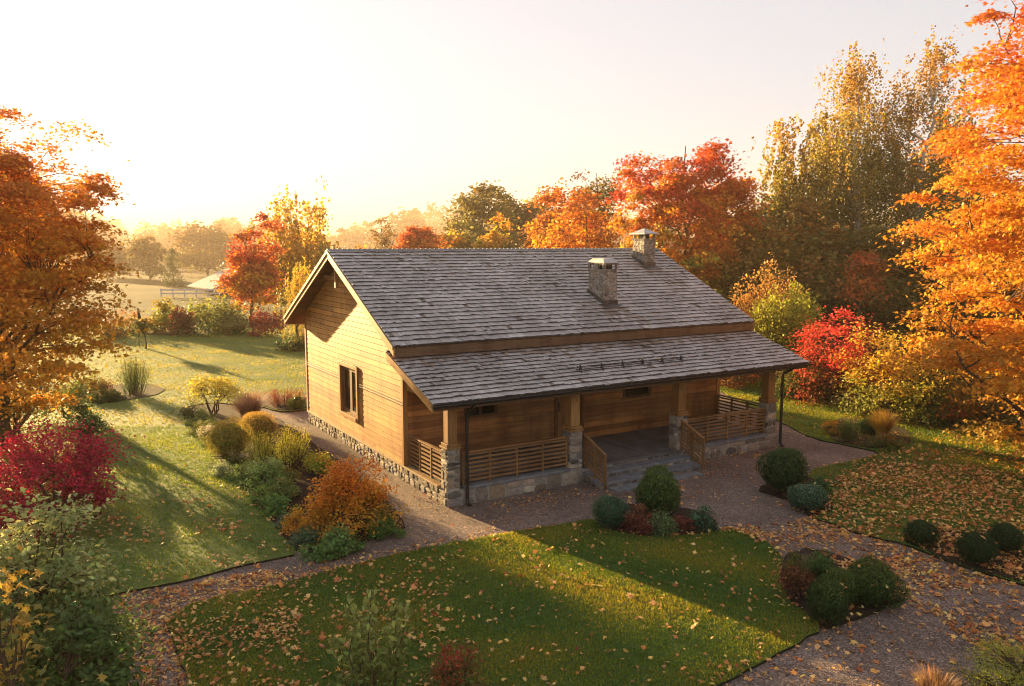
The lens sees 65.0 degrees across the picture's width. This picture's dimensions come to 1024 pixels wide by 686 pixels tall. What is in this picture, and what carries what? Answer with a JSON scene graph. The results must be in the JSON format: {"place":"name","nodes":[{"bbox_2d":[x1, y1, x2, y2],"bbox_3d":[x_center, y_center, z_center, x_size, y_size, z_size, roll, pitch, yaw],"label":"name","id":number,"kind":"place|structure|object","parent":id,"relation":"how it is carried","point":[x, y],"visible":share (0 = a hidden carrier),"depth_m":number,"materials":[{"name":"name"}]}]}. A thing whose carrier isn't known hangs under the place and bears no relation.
{"place":"outdoors","nodes":[
{"label":"outdoors","id":0,"kind":"place"},
{"bbox_2d":[0,326,306,603],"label":"lawn","id":1,"kind":"structure","parent":0,"point":[152,403],"depth_m":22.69,"materials":[{"name":"green plant"}]},
{"bbox_2d":[0,347,84,450],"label":"garden shrub","id":2,"kind":"object","parent":1,"relation":"on","point":[15,419],"visible":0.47,"depth_m":24.56,"materials":[{"name":"orange plant"}]},
{"bbox_2d":[32,373,108,417],"bbox_3d":[-16.155,1.859,29.088,2.624,1.705,2.019,0,7,0],"label":"garden shrub","id":3,"kind":"object","parent":1,"relation":"on","point":[72,389],"visible":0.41,"depth_m":29.03,"materials":[{"name":"green plant"}]},
{"bbox_2d":[0,408,144,548],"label":"burgundy bush","id":4,"kind":"object","parent":1,"relation":"on","point":[84,465],"visible":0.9,"depth_m":17.21,"materials":[{"name":"red plant"}]},
{"bbox_2d":[58,393,110,443],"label":"garden shrub","id":5,"kind":"object","parent":1,"relation":"on","point":[93,417],"visible":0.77,"depth_m":25.47,"materials":[{"name":"green plant"}]},
{"bbox_2d":[0,104,173,448],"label":"maple tree","id":6,"kind":"object","parent":1,"relation":"on","point":[40,240],"visible":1,"depth_m":23.78,"materials":[{"name":"orange plant"}]},
{"bbox_2d":[17,384,164,402],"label":"flower bed soil","id":7,"kind":"structure","parent":1,"relation":"on","point":[155,389],"depth_m":34.00,"materials":[{"name":"brown soil"}]},
{"bbox_2d":[112,356,156,395],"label":"ornamental grass","id":8,"kind":"object","parent":7,"relation":"on","point":[133,387],"visible":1,"depth_m":33.20,"materials":[{"name":"green plant"}]},
{"bbox_2d":[242,304,288,336],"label":"hedge shrub","id":9,"kind":"object","parent":1,"relation":"on","point":[264,324],"visible":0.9,"depth_m":54.88,"materials":[{"name":"red plant"}]},
{"bbox_2d":[277,256,310,351],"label":"tree","id":10,"kind":"object","parent":1,"relation":"on","point":[296,326],"visible":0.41,"depth_m":46.72,"materials":[{"name":"yellow plant"}]},
{"bbox_2d":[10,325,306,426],"bbox_3d":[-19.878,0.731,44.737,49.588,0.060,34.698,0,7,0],"label":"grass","id":11,"kind":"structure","parent":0,"point":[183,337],"depth_m":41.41,"materials":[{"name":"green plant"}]},
{"bbox_2d":[225,388,276,417],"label":"ornamental grass","id":12,"kind":"object","parent":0,"point":[254,402],"depth_m":28.59,"materials":[{"name":"brown plant"}]},
{"bbox_2d":[7,256,743,327],"bbox_3d":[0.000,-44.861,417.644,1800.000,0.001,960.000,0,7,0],"label":"ground","id":13,"kind":"structure","parent":0,"point":[145,290],"depth_m":99.44,"materials":[{"name":"beige plant"}]},
{"bbox_2d":[83,237,138,278],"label":"hazy tree","id":14,"kind":"object","parent":13,"relation":"on","point":[123,259],"visible":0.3,"depth_m":148.29,"materials":[{"name":"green plant"}]},
{"bbox_2d":[121,234,169,280],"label":"hazy tree","id":15,"kind":"object","parent":13,"relation":"on","point":[146,261],"visible":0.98,"depth_m":137.99,"materials":[{"name":"beige plant"}]},
{"bbox_2d":[160,248,186,286],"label":"conifer tree","id":16,"kind":"object","parent":13,"relation":"on","point":[172,267],"visible":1,"depth_m":119.30,"materials":[{"name":"green plant"}]},
{"bbox_2d":[101,318,291,334],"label":"flower bed soil","id":17,"kind":"structure","parent":13,"relation":"on","point":[169,332],"depth_m":56.80,"materials":[{"name":"brown soil"}]},
{"bbox_2d":[146,296,195,332],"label":"hedge shrub","id":18,"kind":"object","parent":17,"relation":"on","point":[164,308],"visible":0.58,"depth_m":56.65,"materials":[{"name":"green plant"}]},
{"bbox_2d":[167,305,196,335],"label":"hedge shrub","id":19,"kind":"object","parent":17,"relation":"on","point":[183,320],"visible":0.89,"depth_m":54.72,"materials":[{"name":"red plant"}]},
{"bbox_2d":[157,288,251,336],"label":"hedge shrub","id":20,"kind":"object","parent":17,"relation":"on","point":[217,314],"visible":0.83,"depth_m":55.55,"materials":[{"name":"green plant"}]},
{"bbox_2d":[205,210,289,327],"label":"autumn tree","id":21,"kind":"object","parent":17,"relation":"on","point":[257,272],"visible":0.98,"depth_m":59.14,"materials":[{"name":"red plant"}]},
{"bbox_2d":[162,220,240,275],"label":"hazy tree","id":22,"kind":"object","parent":13,"relation":"on","point":[192,244],"visible":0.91,"depth_m":160.44,"materials":[{"name":"beige plant"}]},
{"bbox_2d":[183,404,404,551],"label":"flower bed soil","id":23,"kind":"structure","parent":13,"relation":"on","point":[224,412],"depth_m":22.11,"materials":[{"name":"brown soil"}]},
{"bbox_2d":[174,371,244,414],"bbox_3d":[-10.943,1.810,29.465,2.513,1.708,2.514,-6,9,-39],"label":"garden tree","id":24,"kind":"object","parent":23,"relation":"on","point":[221,391],"visible":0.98,"depth_m":29.24,"materials":[{"name":"yellow plant"}]},
{"bbox_2d":[200,415,256,460],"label":"bush","id":25,"kind":"object","parent":23,"relation":"on","point":[229,438],"visible":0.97,"depth_m":22.91,"materials":[{"name":"green plant"}]},
{"bbox_2d":[237,411,278,445],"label":"shrub","id":26,"kind":"object","parent":23,"relation":"on","point":[260,422],"visible":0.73,"depth_m":24.58,"materials":[{"name":"yellow plant"}]},
{"bbox_2d":[242,430,283,465],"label":"tall perennial","id":27,"kind":"object","parent":23,"relation":"on","point":[262,444],"visible":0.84,"depth_m":21.98,"materials":[{"name":"green plant"}]},
{"bbox_2d":[237,455,295,494],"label":"garden shrub","id":28,"kind":"object","parent":23,"relation":"on","point":[273,470],"visible":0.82,"depth_m":20.50,"materials":[{"name":"green plant"}]},
{"bbox_2d":[257,493,300,517],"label":"garden shrub","id":29,"kind":"object","parent":23,"relation":"on","point":[277,505],"visible":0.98,"depth_m":18.53,"materials":[{"name":"green plant"}]},
{"bbox_2d":[259,476,301,501],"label":"garden shrub","id":30,"kind":"object","parent":23,"relation":"on","point":[289,488],"visible":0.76,"depth_m":19.63,"materials":[{"name":"green plant"}]},
{"bbox_2d":[266,423,311,470],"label":"tall perennial","id":31,"kind":"object","parent":23,"relation":"on","point":[288,455],"visible":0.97,"depth_m":22.09,"materials":[{"name":"yellow plant"}]},
{"bbox_2d":[282,524,320,547],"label":"garden shrub","id":32,"kind":"object","parent":23,"relation":"on","point":[305,536],"visible":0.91,"depth_m":16.71,"materials":[{"name":"green plant"}]},
{"bbox_2d":[298,445,334,474],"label":"garden shrub","id":33,"kind":"object","parent":23,"relation":"on","point":[314,464],"visible":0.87,"depth_m":21.95,"materials":[{"name":"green plant"}]},
{"bbox_2d":[294,523,366,562],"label":"garden shrub","id":34,"kind":"object","parent":23,"relation":"on","point":[333,546],"visible":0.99,"depth_m":16.09,"materials":[{"name":"green plant"}]},
{"bbox_2d":[287,445,419,544],"bbox_3d":[-3.408,3.230,17.377,2.886,1.866,2.488,0,7,0],"label":"orange bush","id":35,"kind":"object","parent":23,"relation":"on","point":[360,501],"visible":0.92,"depth_m":17.01,"materials":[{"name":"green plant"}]},
{"bbox_2d":[361,507,409,539],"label":"garden shrub","id":36,"kind":"object","parent":23,"relation":"on","point":[385,528],"visible":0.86,"depth_m":17.14,"materials":[{"name":"green plant"}]},
{"bbox_2d":[248,175,341,315],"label":"birch tree","id":37,"kind":"object","parent":13,"relation":"on","point":[290,237],"visible":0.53,"depth_m":70.07,"materials":[{"name":"yellow plant"}]},
{"bbox_2d":[364,215,399,248],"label":"autumn tree","id":38,"kind":"object","parent":13,"relation":"on","point":[383,242],"visible":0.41,"depth_m":88.77,"materials":[{"name":"yellow plant"}]},
{"bbox_2d":[391,225,453,248],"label":"autumn tree","id":39,"kind":"object","parent":13,"relation":"on","point":[415,237],"visible":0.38,"depth_m":74.34,"materials":[{"name":"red plant"}]},
{"bbox_2d":[437,226,477,248],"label":"autumn tree","id":40,"kind":"object","parent":13,"relation":"on","point":[459,239],"visible":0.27,"depth_m":78.82,"materials":[{"name":"yellow plant"}]},
{"bbox_2d":[8,200,944,264],"bbox_3d":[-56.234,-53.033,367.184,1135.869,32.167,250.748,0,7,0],"label":"woodland","id":41,"kind":"object","parent":13,"relation":"on","point":[350,237],"visible":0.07,"depth_m":280.48,"materials":[{"name":"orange plant"}]},
{"bbox_2d":[440,180,526,247],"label":"oak tree","id":42,"kind":"object","parent":13,"relation":"on","point":[472,207],"visible":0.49,"depth_m":85.18,"materials":[{"name":"green plant"}]},
{"bbox_2d":[472,211,517,248],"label":"autumn tree","id":43,"kind":"object","parent":13,"relation":"on","point":[493,238],"visible":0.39,"depth_m":69.10,"materials":[{"name":"orange plant"}]},
{"bbox_2d":[488,199,545,247],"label":"oak tree","id":44,"kind":"object","parent":13,"relation":"on","point":[527,215],"visible":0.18,"depth_m":89.97,"materials":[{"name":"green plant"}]},
{"bbox_2d":[283,228,811,507],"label":"timber house","id":45,"kind":"structure","parent":13,"relation":"on","point":[473,420],"depth_m":23.20,"materials":[{"name":"wood"}]},
{"bbox_2d":[338,361,359,423],"bbox_3d":[-4.897,1.476,24.558,0.300,1.724,1.620,-4,8,-31],"label":"window","id":46,"kind":"structure","parent":45,"relation":"in","point":[342,365],"depth_m":24.60,"materials":[{"name":"brown wood"}]},
{"bbox_2d":[554,394,583,442],"bbox_3d":[1.682,1.900,23.856,1.040,2.016,0.131,-4,8,-31],"label":"door","id":47,"kind":"structure","parent":45,"relation":"in","point":[559,417],"depth_m":23.76,"materials":[{"name":"brown wood"}]},
{"bbox_2d":[518,207,587,247],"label":"autumn tree","id":48,"kind":"object","parent":13,"relation":"on","point":[541,219],"visible":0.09,"depth_m":64.88,"materials":[{"name":"orange plant"}]},
{"bbox_2d":[166,519,819,685],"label":"lawn","id":49,"kind":"structure","parent":0,"point":[472,602],"depth_m":13.37,"materials":[{"name":"green plant"}]},
{"bbox_2d":[326,588,416,685],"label":"shrub","id":50,"kind":"object","parent":49,"relation":"on","point":[369,665],"visible":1,"depth_m":10.27,"materials":[{"name":"green plant"}]},
{"bbox_2d":[407,638,495,685],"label":"garden shrub","id":51,"kind":"object","parent":49,"relation":"on","point":[445,676],"visible":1,"depth_m":10.75,"materials":[{"name":"red plant"}]},
{"bbox_2d":[0,0,1023,247],"label":"sky","id":52,"kind":"structure","parent":0,"point":[214,107],"materials":[{"name":"white"}]},
{"bbox_2d":[4,392,1023,685],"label":"gravel path","id":53,"kind":"structure","parent":0,"point":[748,500],"depth_m":16.12,"materials":[{"name":"grey gravel"}]},
{"bbox_2d":[0,544,107,685],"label":"leafy bush","id":54,"kind":"object","parent":53,"relation":"on","point":[8,674],"visible":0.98,"depth_m":8.65,"materials":[{"name":"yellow plant"}]},
{"bbox_2d":[1,590,146,685],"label":"leafy bush","id":55,"kind":"object","parent":53,"relation":"on","point":[84,643],"visible":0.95,"depth_m":9.38,"materials":[{"name":"green plant"}]},
{"bbox_2d":[0,464,165,685],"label":"leafy bush","id":56,"kind":"object","parent":53,"relation":"on","point":[62,576],"visible":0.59,"depth_m":9.86,"materials":[{"name":"green plant"}]},
{"bbox_2d":[42,274,1023,685],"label":"fallen leaves","id":57,"kind":"object","parent":53,"relation":"on","point":[652,602],"visible":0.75,"depth_m":15.25,"materials":[{"name":"orange plant"}]},
{"bbox_2d":[604,503,715,534],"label":"flower bed soil","id":58,"kind":"structure","parent":53,"relation":"on","point":[680,511],"depth_m":18.45,"materials":[{"name":"brown soil"}]},
{"bbox_2d":[590,493,632,528],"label":"garden shrub","id":59,"kind":"object","parent":58,"relation":"on","point":[609,510],"visible":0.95,"depth_m":17.55,"materials":[{"name":"green plant"}]},
{"bbox_2d":[619,502,659,535],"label":"garden shrub","id":60,"kind":"object","parent":58,"relation":"on","point":[640,524],"visible":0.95,"depth_m":17.36,"materials":[{"name":"red plant"}]},
{"bbox_2d":[633,465,683,516],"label":"clipped shrub","id":61,"kind":"object","parent":58,"relation":"on","point":[653,492],"visible":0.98,"depth_m":18.04,"materials":[{"name":"green plant"}]},
{"bbox_2d":[646,508,682,538],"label":"garden shrub","id":62,"kind":"object","parent":58,"relation":"on","point":[664,524],"visible":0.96,"depth_m":17.21,"materials":[{"name":"green plant"}]},
{"bbox_2d":[683,504,719,532],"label":"garden shrub","id":63,"kind":"object","parent":58,"relation":"on","point":[698,518],"visible":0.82,"depth_m":17.50,"materials":[{"name":"green plant"}]},
{"bbox_2d":[780,548,904,624],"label":"flower bed soil","id":64,"kind":"structure","parent":53,"relation":"on","point":[854,610],"depth_m":14.12,"materials":[{"name":"brown soil"}]},
{"bbox_2d":[772,560,819,600],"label":"garden shrub","id":65,"kind":"object","parent":64,"relation":"on","point":[804,579],"visible":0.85,"depth_m":14.11,"materials":[{"name":"red plant"}]},
{"bbox_2d":[804,548,838,584],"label":"spiky shrub","id":66,"kind":"object","parent":64,"relation":"on","point":[821,564],"visible":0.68,"depth_m":14.62,"materials":[{"name":"green plant"}]},
{"bbox_2d":[804,576,850,625],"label":"clipped shrub","id":67,"kind":"object","parent":64,"relation":"on","point":[828,602],"visible":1,"depth_m":13.01,"materials":[{"name":"green plant"}]},
{"bbox_2d":[821,567,859,604],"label":"clipped shrub","id":68,"kind":"object","parent":64,"relation":"on","point":[848,581],"visible":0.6,"depth_m":13.76,"materials":[{"name":"green plant"}]},
{"bbox_2d":[846,554,911,610],"bbox_3d":[6.308,4.137,13.977,1.080,0.848,1.051,0,7,0],"label":"clipped shrub","id":69,"kind":"object","parent":64,"relation":"on","point":[875,578],"visible":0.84,"depth_m":13.72,"materials":[{"name":"green plant"}]},
{"bbox_2d":[721,392,1023,585],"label":"lawn edge","id":70,"kind":"object","parent":53,"relation":"on","point":[991,575],"visible":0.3,"depth_m":16.95,"materials":[{"name":"brown soil"}]},
{"bbox_2d":[907,661,966,685],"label":"ornamental grass","id":71,"kind":"object","parent":53,"relation":"on","point":[933,679],"depth_m":10.84,"materials":[{"name":"beige plant"}]},
{"bbox_2d":[946,633,1023,685],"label":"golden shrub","id":72,"kind":"object","parent":53,"relation":"on","point":[1014,678],"visible":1,"depth_m":11.07,"materials":[{"name":"green plant"}]},
{"bbox_2d":[720,376,1023,583],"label":"lawn","id":73,"kind":"structure","parent":0,"point":[888,493],"depth_m":21.80,"materials":[{"name":"green plant"}]},
{"bbox_2d":[749,280,826,385],"bbox_3d":[12.048,-0.432,35.318,4.168,4.701,4.132,0,7,0],"label":"garden shrub","id":74,"kind":"object","parent":73,"relation":"on","point":[782,319],"visible":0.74,"depth_m":34.69,"materials":[{"name":"green plant"}]},
{"bbox_2d":[759,476,832,514],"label":"flower bed soil","id":75,"kind":"structure","parent":73,"relation":"on","point":[770,490],"depth_m":20.07,"materials":[{"name":"brown soil"}]},
{"bbox_2d":[753,447,811,492],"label":"clipped shrub","id":76,"kind":"object","parent":75,"relation":"on","point":[782,468],"visible":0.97,"depth_m":19.80,"materials":[{"name":"green plant"}]},
{"bbox_2d":[786,482,830,511],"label":"garden shrub","id":77,"kind":"object","parent":75,"relation":"on","point":[809,496],"visible":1,"depth_m":18.69,"materials":[{"name":"green plant"}]},
{"bbox_2d":[775,354,836,401],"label":"garden shrub","id":78,"kind":"object","parent":73,"relation":"on","point":[789,376],"visible":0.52,"depth_m":31.89,"materials":[{"name":"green plant"}]},
{"bbox_2d":[784,303,907,408],"bbox_3d":[12.984,0.405,31.553,4.986,4.036,4.462,0,7,0],"label":"scarlet bush","id":79,"kind":"object","parent":73,"relation":"on","point":[837,382],"visible":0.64,"depth_m":31.21,"materials":[{"name":"red plant"}]},
{"bbox_2d":[824,416,910,446],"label":"flower bed soil","id":80,"kind":"structure","parent":73,"relation":"on","point":[900,430],"depth_m":26.30,"materials":[{"name":"brown soil"}]},
{"bbox_2d":[865,409,900,436],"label":"ornamental grass","id":81,"kind":"object","parent":80,"relation":"on","point":[883,423],"depth_m":25.91,"materials":[{"name":"brown plant"}]},
{"bbox_2d":[864,431,907,452],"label":"garden shrub","id":82,"kind":"object","parent":73,"relation":"on","point":[881,441],"visible":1,"depth_m":24.51,"materials":[{"name":"green plant"}]},
{"bbox_2d":[817,318,986,426],"bbox_3d":[13.965,0.955,28.749,5.229,3.623,4.979,0,7,0],"label":"garden shrub","id":83,"kind":"object","parent":73,"relation":"on","point":[897,391],"visible":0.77,"depth_m":28.62,"materials":[{"name":"yellow plant"}]},
{"bbox_2d":[861,0,1023,463],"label":"maple tree","id":84,"kind":"object","parent":73,"relation":"on","point":[987,221],"visible":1,"depth_m":22.36,"materials":[{"name":"orange plant"}]},
{"bbox_2d":[899,349,1002,430],"bbox_3d":[15.204,1.403,27.973,3.257,2.904,3.572,3,8,24],"label":"garden shrub","id":85,"kind":"object","parent":73,"relation":"on","point":[938,400],"visible":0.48,"depth_m":27.43,"materials":[{"name":"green plant"}]},
{"bbox_2d":[927,392,986,427],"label":"garden shrub","id":86,"kind":"object","parent":73,"relation":"on","point":[957,410],"visible":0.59,"depth_m":27.02,"materials":[{"name":"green plant"}]},
{"bbox_2d":[903,527,1023,579],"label":"flower bed soil","id":87,"kind":"structure","parent":73,"relation":"on","point":[958,560],"depth_m":15.86,"materials":[{"name":"brown soil"}]},
{"bbox_2d":[902,518,940,547],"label":"clipped shrub","id":88,"kind":"object","parent":87,"relation":"on","point":[917,531],"visible":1,"depth_m":16.57,"materials":[{"name":"green plant"}]},
{"bbox_2d":[952,528,1001,563],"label":"clipped shrub","id":89,"kind":"object","parent":87,"relation":"on","point":[974,547],"visible":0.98,"depth_m":15.47,"materials":[{"name":"green plant"}]},
{"bbox_2d":[987,521,1023,555],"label":"clipped shrub","id":90,"kind":"object","parent":87,"relation":"on","point":[1007,537],"visible":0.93,"depth_m":16.08,"materials":[{"name":"green plant"}]},
{"bbox_2d":[930,366,1023,438],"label":"garden shrub","id":91,"kind":"object","parent":73,"relation":"on","point":[999,418],"visible":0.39,"depth_m":26.54,"materials":[{"name":"orange plant"}]},
{"bbox_2d":[743,312,1022,423],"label":"woodland floor","id":92,"kind":"structure","parent":0,"point":[902,376],"depth_m":38.70,"materials":[{"name":"green plant"}]},
{"bbox_2d":[518,177,630,247],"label":"autumn tree","id":93,"kind":"object","parent":92,"relation":"on","point":[578,212],"visible":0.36,"depth_m":54.43,"materials":[{"name":"orange plant"}]},
{"bbox_2d":[565,169,628,240],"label":"autumn tree","id":94,"kind":"object","parent":92,"relation":"on","point":[605,192],"visible":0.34,"depth_m":58.86,"materials":[{"name":"orange plant"}]},
{"bbox_2d":[597,137,775,304],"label":"maple tree","id":95,"kind":"object","parent":92,"relation":"on","point":[704,252],"visible":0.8,"depth_m":44.02,"materials":[{"name":"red plant"}]},
{"bbox_2d":[708,218,822,339],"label":"woodland tree","id":96,"kind":"object","parent":92,"relation":"on","point":[773,236],"visible":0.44,"depth_m":43.07,"materials":[{"name":"orange plant"}]},
{"bbox_2d":[728,252,809,380],"bbox_3d":[11.649,-1.220,36.875,4.351,5.888,3.824,2,7,19],"label":"garden shrub","id":97,"kind":"object","parent":92,"relation":"on","point":[744,298],"visible":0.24,"depth_m":36.46,"materials":[{"name":"yellow plant"}]},
{"bbox_2d":[739,113,826,281],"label":"birch tree","id":98,"kind":"object","parent":92,"relation":"on","point":[780,188],"visible":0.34,"depth_m":48.09,"materials":[{"name":"yellow plant"}]},
{"bbox_2d":[734,193,866,360],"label":"woodland tree","id":99,"kind":"object","parent":92,"relation":"on","point":[818,285],"visible":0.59,"depth_m":42.05,"materials":[{"name":"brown plant"}]},
{"bbox_2d":[766,111,856,345],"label":"birch tree","id":100,"kind":"object","parent":92,"relation":"on","point":[820,119],"visible":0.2,"depth_m":47.66,"materials":[{"name":"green plant"}]},
{"bbox_2d":[771,38,943,353],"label":"birch tree","id":101,"kind":"object","parent":92,"relation":"on","point":[847,167],"visible":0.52,"depth_m":45.59,"materials":[{"name":"yellow plant"}]},
{"bbox_2d":[789,222,926,360],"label":"woodland tree","id":102,"kind":"object","parent":92,"relation":"on","point":[875,230],"visible":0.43,"depth_m":40.84,"materials":[{"name":"brown plant"}]},
{"bbox_2d":[828,247,898,365],"bbox_3d":[16.745,-1.456,38.164,2.772,6.210,3.869,7,10,44],"label":"sapling tree","id":103,"kind":"object","parent":92,"relation":"on","point":[851,289],"visible":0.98,"depth_m":37.72,"materials":[{"name":"red plant"}]},
{"bbox_2d":[828,25,981,352],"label":"birch tree","id":104,"kind":"object","parent":92,"relation":"on","point":[907,210],"visible":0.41,"depth_m":44.90,"materials":[{"name":"yellow plant"}]},
{"bbox_2d":[842,225,973,367],"bbox_3d":[20.576,-2.426,41.821,7.399,7.361,7.992,0,7,0],"label":"woodland tree","id":105,"kind":"object","parent":92,"relation":"on","point":[890,283],"visible":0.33,"depth_m":39.87,"materials":[{"name":"brown plant"}]},
{"bbox_2d":[884,192,1023,373],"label":"woodland tree","id":106,"kind":"object","parent":92,"relation":"on","point":[978,315],"visible":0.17,"depth_m":39.31,"materials":[{"name":"orange plant"}]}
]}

